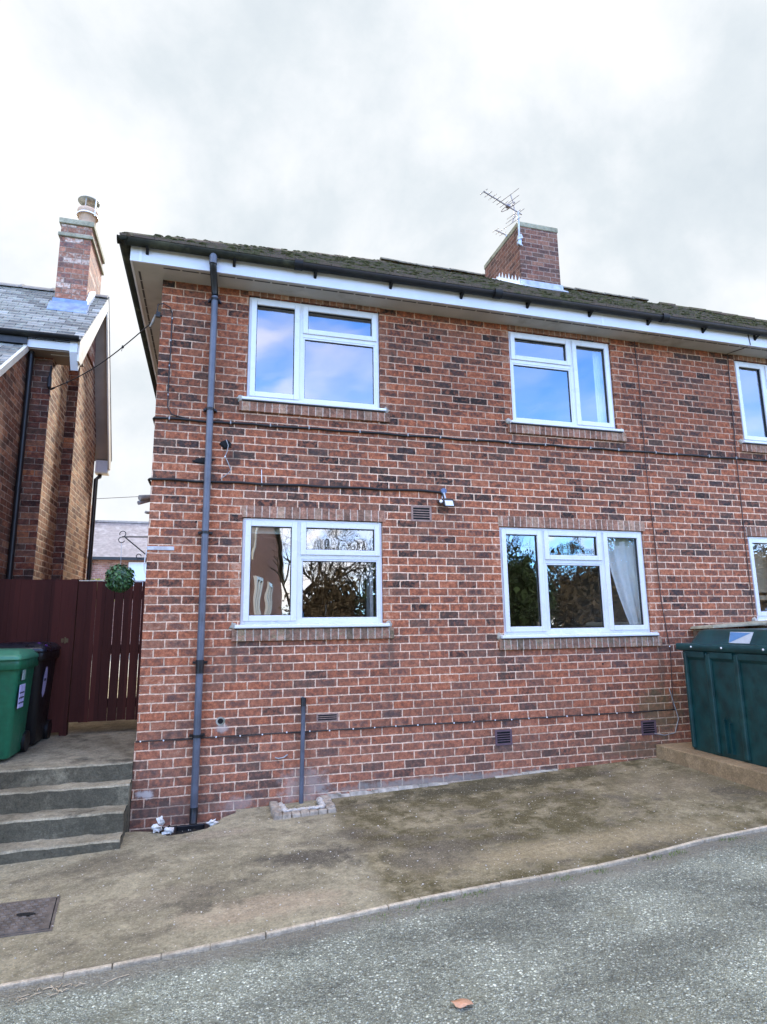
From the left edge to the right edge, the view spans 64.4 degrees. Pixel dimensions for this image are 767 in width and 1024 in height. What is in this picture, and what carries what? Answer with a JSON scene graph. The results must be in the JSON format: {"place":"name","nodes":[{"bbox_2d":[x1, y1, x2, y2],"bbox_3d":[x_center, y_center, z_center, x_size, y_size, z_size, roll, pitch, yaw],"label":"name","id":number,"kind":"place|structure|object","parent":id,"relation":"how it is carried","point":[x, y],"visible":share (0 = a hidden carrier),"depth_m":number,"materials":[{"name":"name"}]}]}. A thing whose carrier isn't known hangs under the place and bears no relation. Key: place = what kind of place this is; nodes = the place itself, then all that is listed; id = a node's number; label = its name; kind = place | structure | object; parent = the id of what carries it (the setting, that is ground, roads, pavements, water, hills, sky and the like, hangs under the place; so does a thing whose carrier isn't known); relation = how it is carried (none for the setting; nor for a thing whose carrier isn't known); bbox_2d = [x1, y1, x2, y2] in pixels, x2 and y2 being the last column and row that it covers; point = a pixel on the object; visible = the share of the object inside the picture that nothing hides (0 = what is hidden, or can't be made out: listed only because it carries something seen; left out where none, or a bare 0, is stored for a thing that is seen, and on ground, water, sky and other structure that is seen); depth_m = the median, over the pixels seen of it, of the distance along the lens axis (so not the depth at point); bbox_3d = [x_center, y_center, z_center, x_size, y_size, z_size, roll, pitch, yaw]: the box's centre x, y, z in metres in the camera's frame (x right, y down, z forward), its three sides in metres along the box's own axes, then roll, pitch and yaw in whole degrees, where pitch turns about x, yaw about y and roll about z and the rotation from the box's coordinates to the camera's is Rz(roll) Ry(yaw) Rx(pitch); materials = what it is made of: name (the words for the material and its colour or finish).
{"place":"outdoors","nodes":[
{"label":"outdoors","id":0,"kind":"place"},
{"bbox_2d":[0,677,136,769],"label":"concrete path","id":1,"kind":"structure","parent":0,"point":[98,742],"depth_m":6.16,"materials":[{"name":"grey concrete"}]},
{"bbox_2d":[0,648,38,759],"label":"wheelie bin","id":2,"kind":"object","parent":1,"relation":"on","point":[17,665],"visible":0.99,"depth_m":5.62,"materials":[{"name":"green plastic"}]},
{"bbox_2d":[0,642,60,744],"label":"wheelie bin","id":3,"kind":"object","parent":1,"relation":"on","point":[38,726],"visible":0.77,"depth_m":6.24,"materials":[{"name":"black plastic"}]},
{"bbox_2d":[0,579,79,735],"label":"board fence","id":4,"kind":"object","parent":1,"relation":"on","point":[43,610],"visible":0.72,"depth_m":6.84,"materials":[{"name":"red wood"}]},
{"bbox_2d":[68,580,144,722],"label":"garden gate","id":5,"kind":"structure","parent":4,"relation":"attached to","point":[99,702],"depth_m":6.98,"materials":[{"name":"red wood"}]},
{"bbox_2d":[0,195,111,581],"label":"slate roofed house","id":6,"kind":"structure","parent":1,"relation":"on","point":[55,446],"depth_m":8.50,"materials":[{"name":"brick"}]},
{"bbox_2d":[47,366,54,397],"bbox_3d":[-4.343,-1.714,7.951,0.141,0.454,0.061,-8,-13,34],"label":"cable hook","id":7,"kind":"object","parent":6,"relation":"attached to","point":[49,381],"visible":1,"depth_m":7.95,"materials":[{"name":"black metal"}]},
{"bbox_2d":[91,654,138,677],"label":"back yard","id":8,"kind":"structure","parent":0,"point":[119,666],"depth_m":17.73,"materials":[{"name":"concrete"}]},
{"bbox_2d":[85,505,148,653],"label":"terraced house","id":9,"kind":"structure","parent":8,"relation":"on","point":[107,553],"depth_m":26.86,"materials":[{"name":"grey tile"}]},
{"bbox_2d":[128,562,146,585],"bbox_3d":[-10.218,2.703,26.460,1.750,1.050,0.140,2,-11,-16],"label":"window","id":10,"kind":"structure","parent":9,"relation":"in","point":[137,567],"depth_m":26.40,"materials":[{"name":"white plastic"}]},
{"bbox_2d":[0,831,766,1023],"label":"road","id":11,"kind":"structure","parent":0,"point":[684,941],"depth_m":3.15,"materials":[{"name":"grey asphalt"}]},
{"bbox_2d":[0,964,111,990],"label":"kerb edging","id":12,"kind":"object","parent":11,"relation":"on","point":[43,979],"visible":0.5,"depth_m":3.16,"materials":[{"name":"concrete"}]},
{"bbox_2d":[15,974,128,1002],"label":"dry twigs","id":13,"kind":"object","parent":11,"relation":"on","point":[23,999],"visible":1,"depth_m":3.07,"materials":[{"name":"wood"}]},
{"bbox_2d":[112,932,264,968],"bbox_3d":[-1.060,2.488,3.361,0.804,0.177,0.038,3,-11,-18],"label":"kerb edging","id":14,"kind":"object","parent":11,"relation":"on","point":[201,948],"visible":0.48,"depth_m":3.36,"materials":[{"name":"concrete"}]},
{"bbox_2d":[266,905,387,937],"bbox_3d":[-0.326,2.503,3.628,0.750,0.174,0.039,3,-11,-21],"label":"kerb edging","id":15,"kind":"object","parent":11,"relation":"on","point":[284,930],"visible":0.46,"depth_m":3.62,"materials":[{"name":"concrete"}]},
{"bbox_2d":[14,763,749,962],"bbox_3d":[0.741,2.584,4.773,6.523,0.265,2.639,2,-11,-16],"label":"loose grit","id":16,"kind":"object","parent":11,"relation":"on","point":[384,861],"visible":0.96,"depth_m":4.42,"materials":[{"name":"grey gravel"}]},
{"bbox_2d":[388,882,499,908],"bbox_3d":[0.397,2.516,3.891,0.779,0.175,0.042,3,-11,-18],"label":"kerb edging","id":17,"kind":"object","parent":11,"relation":"on","point":[446,894],"visible":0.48,"depth_m":3.89,"materials":[{"name":"concrete"}]},
{"bbox_2d":[451,998,472,1007],"bbox_3d":[0.361,2.263,2.804,0.104,0.014,0.059,-3,-11,12],"label":"fallen leaf","id":18,"kind":"object","parent":11,"relation":"on","point":[461,1003],"visible":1,"depth_m":2.81,"materials":[{"name":"brown plant"}]},
{"bbox_2d":[352,836,745,921],"bbox_3d":[1.286,2.457,4.144,3.122,0.118,0.190,3,-11,-19],"label":"moss tuft","id":19,"kind":"object","parent":11,"relation":"on","point":[554,880],"visible":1,"depth_m":4.08,"materials":[{"name":"green plant"}]},
{"bbox_2d":[499,854,646,886],"bbox_3d":[1.332,2.525,4.181,1.174,0.188,0.050,3,-11,-17],"label":"kerb edging","id":20,"kind":"object","parent":11,"relation":"on","point":[571,871],"visible":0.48,"depth_m":4.16,"materials":[{"name":"concrete"}]},
{"bbox_2d":[646,825,766,857],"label":"kerb edging","id":21,"kind":"object","parent":11,"relation":"on","point":[702,840],"visible":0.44,"depth_m":4.61,"materials":[{"name":"concrete"}]},
{"bbox_2d":[0,757,766,983],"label":"concrete apron","id":22,"kind":"object","parent":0,"point":[615,817],"visible":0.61,"depth_m":4.59,"materials":[{"name":"beige concrete"}]},
{"bbox_2d":[0,896,59,937],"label":"manhole cover","id":23,"kind":"object","parent":22,"relation":"in","point":[24,917],"visible":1,"depth_m":3.81,"materials":[{"name":"metal"}]},
{"bbox_2d":[0,760,132,864],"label":"concrete steps","id":24,"kind":"structure","parent":22,"relation":"on","point":[58,811],"depth_m":5.12,"materials":[{"name":"grey concrete"}]},
{"bbox_2d":[151,816,164,832],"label":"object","id":25,"kind":"object","parent":22,"relation":"on","point":[157,827],"visible":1,"depth_m":5.24,"materials":[{"name":"white"}]},
{"bbox_2d":[162,827,173,834],"bbox_3d":[-1.841,2.728,5.210,0.091,0.068,0.069,-1,-10,0],"label":"mortar lump","id":26,"kind":"object","parent":22,"relation":"on","point":[169,830],"visible":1,"depth_m":5.19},
{"bbox_2d":[206,819,218,825],"bbox_3d":[-1.512,2.747,5.378,0.118,0.072,0.063,2,-11,-16],"label":"mortar lump","id":27,"kind":"object","parent":22,"relation":"on","point":[211,822],"visible":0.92,"depth_m":5.37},
{"bbox_2d":[269,795,335,819],"bbox_3d":[-0.759,2.777,5.709,0.595,0.110,0.462,2,-11,-16],"label":"drain gully","id":28,"kind":"object","parent":22,"relation":"on","point":[325,804],"visible":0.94,"depth_m":5.58,"materials":[{"name":"brick"}]},
{"bbox_2d":[117,222,766,831],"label":"brick house","id":29,"kind":"structure","parent":22,"relation":"on","point":[495,594],"depth_m":6.89,"materials":[{"name":"red brick"}]},
{"bbox_2d":[118,531,147,559],"bbox_3d":[-2.483,0.333,6.043,0.283,0.293,0.030,2,-11,-16],"label":"wall bracket","id":30,"kind":"object","parent":29,"relation":"attached to","point":[125,536],"depth_m":6.04,"materials":[{"name":"black metal"}]},
{"bbox_2d":[104,543,135,592],"bbox_3d":[-2.575,0.544,5.972,0.295,0.493,0.289,2,-11,-16],"label":"hanging plant","id":31,"kind":"object","parent":30,"relation":"hanging from","point":[118,578],"visible":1,"depth_m":5.88,"materials":[{"name":"green plant"}]},
{"bbox_2d":[137,495,149,504],"bbox_3d":[-2.435,-0.125,6.251,0.085,0.125,0.181,-6,-12,27],"label":"floodlight","id":32,"kind":"object","parent":29,"relation":"attached to","point":[142,499],"visible":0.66,"depth_m":6.20,"materials":[{"name":"black plastic"}]},
{"bbox_2d":[149,311,161,326],"bbox_3d":[-2.424,-2.037,6.433,0.182,0.118,0.073,-7,-12,29],"label":"cable hook","id":33,"kind":"object","parent":29,"relation":"attached to","point":[156,315],"visible":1,"depth_m":6.41,"materials":[{"name":"black metal"}]},
{"bbox_2d":[53,323,150,387],"bbox_3d":[-3.396,-1.771,7.193,2.471,0.200,0.030,-9,-13,38],"label":"overhead line","id":34,"kind":"object","parent":33,"relation":"attached to","point":[105,359],"visible":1,"depth_m":7.00,"materials":[{"name":"black rubber"}]},
{"bbox_2d":[147,546,173,549],"bbox_3d":[-2.197,0.357,6.008,0.250,0.039,0.008,2,-11,-16],"label":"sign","id":35,"kind":"object","parent":29,"relation":"attached to","point":[160,547],"visible":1,"depth_m":6.00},
{"bbox_2d":[157,303,184,417],"bbox_3d":[-2.213,-1.586,6.355,0.342,1.252,0.039,3,-11,-21],"label":"wall cable","id":36,"kind":"object","parent":29,"relation":"attached to","point":[169,359],"depth_m":6.36,"materials":[{"name":"black rubber"}]},
{"bbox_2d":[220,440,230,478],"bbox_3d":[-1.631,-0.547,6.326,0.107,0.430,0.026,2,-11,-16],"label":"wall cable","id":37,"kind":"object","parent":29,"relation":"attached to","point":[227,460],"depth_m":6.32,"materials":[{"name":"white plastic"}]},
{"bbox_2d":[251,527,290,534],"bbox_3d":[-1.204,0.174,6.478,0.540,0.120,0.015,2,-11,-16],"label":"roller blind","id":38,"kind":"object","parent":29,"relation":"attached to","point":[261,530],"visible":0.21,"depth_m":6.47,"materials":[{"name":"white fabric"}]},
{"bbox_2d":[148,478,443,496],"bbox_3d":[-0.861,-0.247,6.594,3.165,0.081,0.243,2,-11,-16],"label":"wall cable","id":39,"kind":"object","parent":29,"relation":"attached to","point":[281,484],"depth_m":6.46,"materials":[{"name":"black rubber"}]},
{"bbox_2d":[234,518,389,628],"bbox_3d":[-0.730,0.645,6.401,1.597,1.134,0.160,2,-11,-16],"label":"window","id":40,"kind":"structure","parent":29,"relation":"in","point":[299,554],"depth_m":6.39,"materials":[{"name":"white plastic"}]},
{"bbox_2d":[242,297,385,412],"bbox_3d":[-0.764,-1.756,6.844,1.590,1.236,0.160,2,-11,-16],"label":"window","id":41,"kind":"structure","parent":29,"relation":"in","point":[302,334],"depth_m":6.84,"materials":[{"name":"white plastic"}]},
{"bbox_2d":[325,600,331,616],"bbox_3d":[-0.600,1.080,6.614,0.027,0.252,0.103,8,-13,-38],"label":"kitchen tap","id":42,"kind":"object","parent":29,"relation":"in","point":[329,601],"visible":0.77,"depth_m":6.63,"materials":[{"name":"black metal"}]},
{"bbox_2d":[366,531,372,616],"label":"curtain","id":43,"kind":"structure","parent":29,"relation":"attached to","point":[369,568],"depth_m":6.72,"materials":[{"name":"white fabric"}]},
{"bbox_2d":[136,711,649,742],"bbox_3d":[0.415,2.231,6.385,5.621,0.027,0.020,2,-11,-16],"label":"wall cable","id":44,"kind":"object","parent":29,"relation":"attached to","point":[384,727],"depth_m":6.27,"materials":[{"name":"black plastic"}]},
{"bbox_2d":[437,488,454,506],"bbox_3d":[0.700,-0.164,6.878,0.180,0.227,0.121,2,-11,-16],"label":"floodlight","id":45,"kind":"object","parent":29,"relation":"attached to","point":[447,502],"visible":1,"depth_m":6.84,"materials":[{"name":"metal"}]},
{"bbox_2d":[152,416,766,461],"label":"wall cable","id":46,"kind":"object","parent":29,"relation":"attached to","point":[335,430],"depth_m":7.03,"materials":[{"name":"black rubber"}]},
{"bbox_2d":[480,188,524,245],"bbox_3d":[1.987,-4.968,10.188,0.919,0.919,0.377,5,-12,-27],"label":"tv aerial","id":47,"kind":"object","parent":29,"relation":"attached to","point":[519,236],"visible":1,"depth_m":10.29,"materials":[{"name":"metal"}]},
{"bbox_2d":[508,331,623,432],"bbox_3d":[2.260,-1.629,7.685,1.567,1.231,0.160,2,-11,-16],"label":"window","id":48,"kind":"structure","parent":29,"relation":"in","point":[569,365],"depth_m":7.70,"materials":[{"name":"white plastic"}]},
{"bbox_2d":[499,527,658,638],"bbox_3d":[2.290,0.838,7.228,2.066,1.278,0.160,2,-11,-16],"label":"window","id":49,"kind":"structure","parent":29,"relation":"in","point":[544,559],"depth_m":7.22,"materials":[{"name":"white plastic"}]},
{"bbox_2d":[592,350,606,422],"bbox_3d":[2.849,-1.589,8.004,0.150,1.120,0.044,2,-11,-16],"label":"curtain","id":50,"kind":"object","parent":29,"relation":"hanging from","point":[599,386],"visible":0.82,"depth_m":8.01,"materials":[{"name":"white fabric"}]},
{"bbox_2d":[607,538,633,545],"bbox_3d":[2.945,0.349,7.634,0.620,0.150,0.020,2,-11,-16],"label":"curtain pelmet","id":51,"kind":"object","parent":29,"relation":"attached to","point":[626,541],"visible":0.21,"depth_m":7.63,"materials":[{"name":"white fabric"}]},
{"bbox_2d":[608,541,640,624],"bbox_3d":[2.995,0.923,7.524,0.500,1.120,0.044,2,-11,-16],"label":"curtain","id":52,"kind":"object","parent":51,"relation":"hanging from","point":[622,560],"visible":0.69,"depth_m":7.54,"materials":[{"name":"white fabric"}]},
{"bbox_2d":[634,341,673,709],"bbox_3d":[3.406,0.043,7.661,0.109,4.690,0.018,2,-11,-16],"label":"wall cable","id":53,"kind":"object","parent":29,"relation":"attached to","point":[653,528],"depth_m":7.62,"materials":[{"name":"black plastic"}]},
{"bbox_2d":[654,688,678,735],"bbox_3d":[3.332,2.362,7.202,0.366,0.536,0.020,2,-11,-16],"label":"wall cable","id":54,"kind":"object","parent":29,"relation":"attached to","point":[677,716],"depth_m":7.23,"materials":[{"name":"black plastic"}]},
{"bbox_2d":[727,334,753,614],"bbox_3d":[4.875,-0.548,8.061,0.361,3.761,0.092,-10,-14,42],"label":"wall cable","id":55,"kind":"object","parent":29,"relation":"attached to","point":[738,474],"depth_m":8.14,"materials":[{"name":"black rubber"}]},
{"bbox_2d":[734,361,766,445],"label":"window","id":56,"kind":"structure","parent":29,"relation":"in","point":[761,369],"depth_m":8.52,"materials":[{"name":"white plastic"}]},
{"bbox_2d":[747,537,766,620],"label":"window","id":57,"kind":"structure","parent":29,"relation":"in","point":[761,615],"depth_m":7.95,"materials":[{"name":"white plastic"}]},
{"bbox_2d":[754,552,766,599],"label":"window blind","id":58,"kind":"object","parent":29,"relation":"in","point":[760,558],"visible":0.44,"depth_m":8.29,"materials":[{"name":"beige fabric"}]},
{"bbox_2d":[656,742,766,791],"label":"tank plinth","id":59,"kind":"structure","parent":22,"relation":"on","point":[686,754],"depth_m":6.28,"materials":[{"name":"concrete"}]},
{"bbox_2d":[676,628,766,766],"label":"oil tank","id":60,"kind":"object","parent":59,"relation":"on","point":[726,677],"visible":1,"depth_m":6.36,"materials":[{"name":"green plastic"}]},
{"bbox_2d":[690,620,766,637],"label":"boundary wall","id":61,"kind":"structure","parent":22,"relation":"on","point":[753,624],"depth_m":7.32,"materials":[{"name":"brick"}]},
{"bbox_2d":[0,0,766,521],"label":"sky","id":62,"kind":"structure","parent":0,"point":[635,131],"materials":[{"name":"white"}]},
{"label":"damp soil","id":63,"kind":"structure","parent":0,"visible":0},
{"bbox_2d":[152,823,209,834],"bbox_3d":[-1.790,2.853,5.433,0.982,0.085,0.410,2,-11,-16],"label":"drain gully","id":64,"kind":"object","parent":63,"relation":"on","point":[181,829],"visible":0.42,"depth_m":5.46,"materials":[{"name":"black plastic"}]}
]}

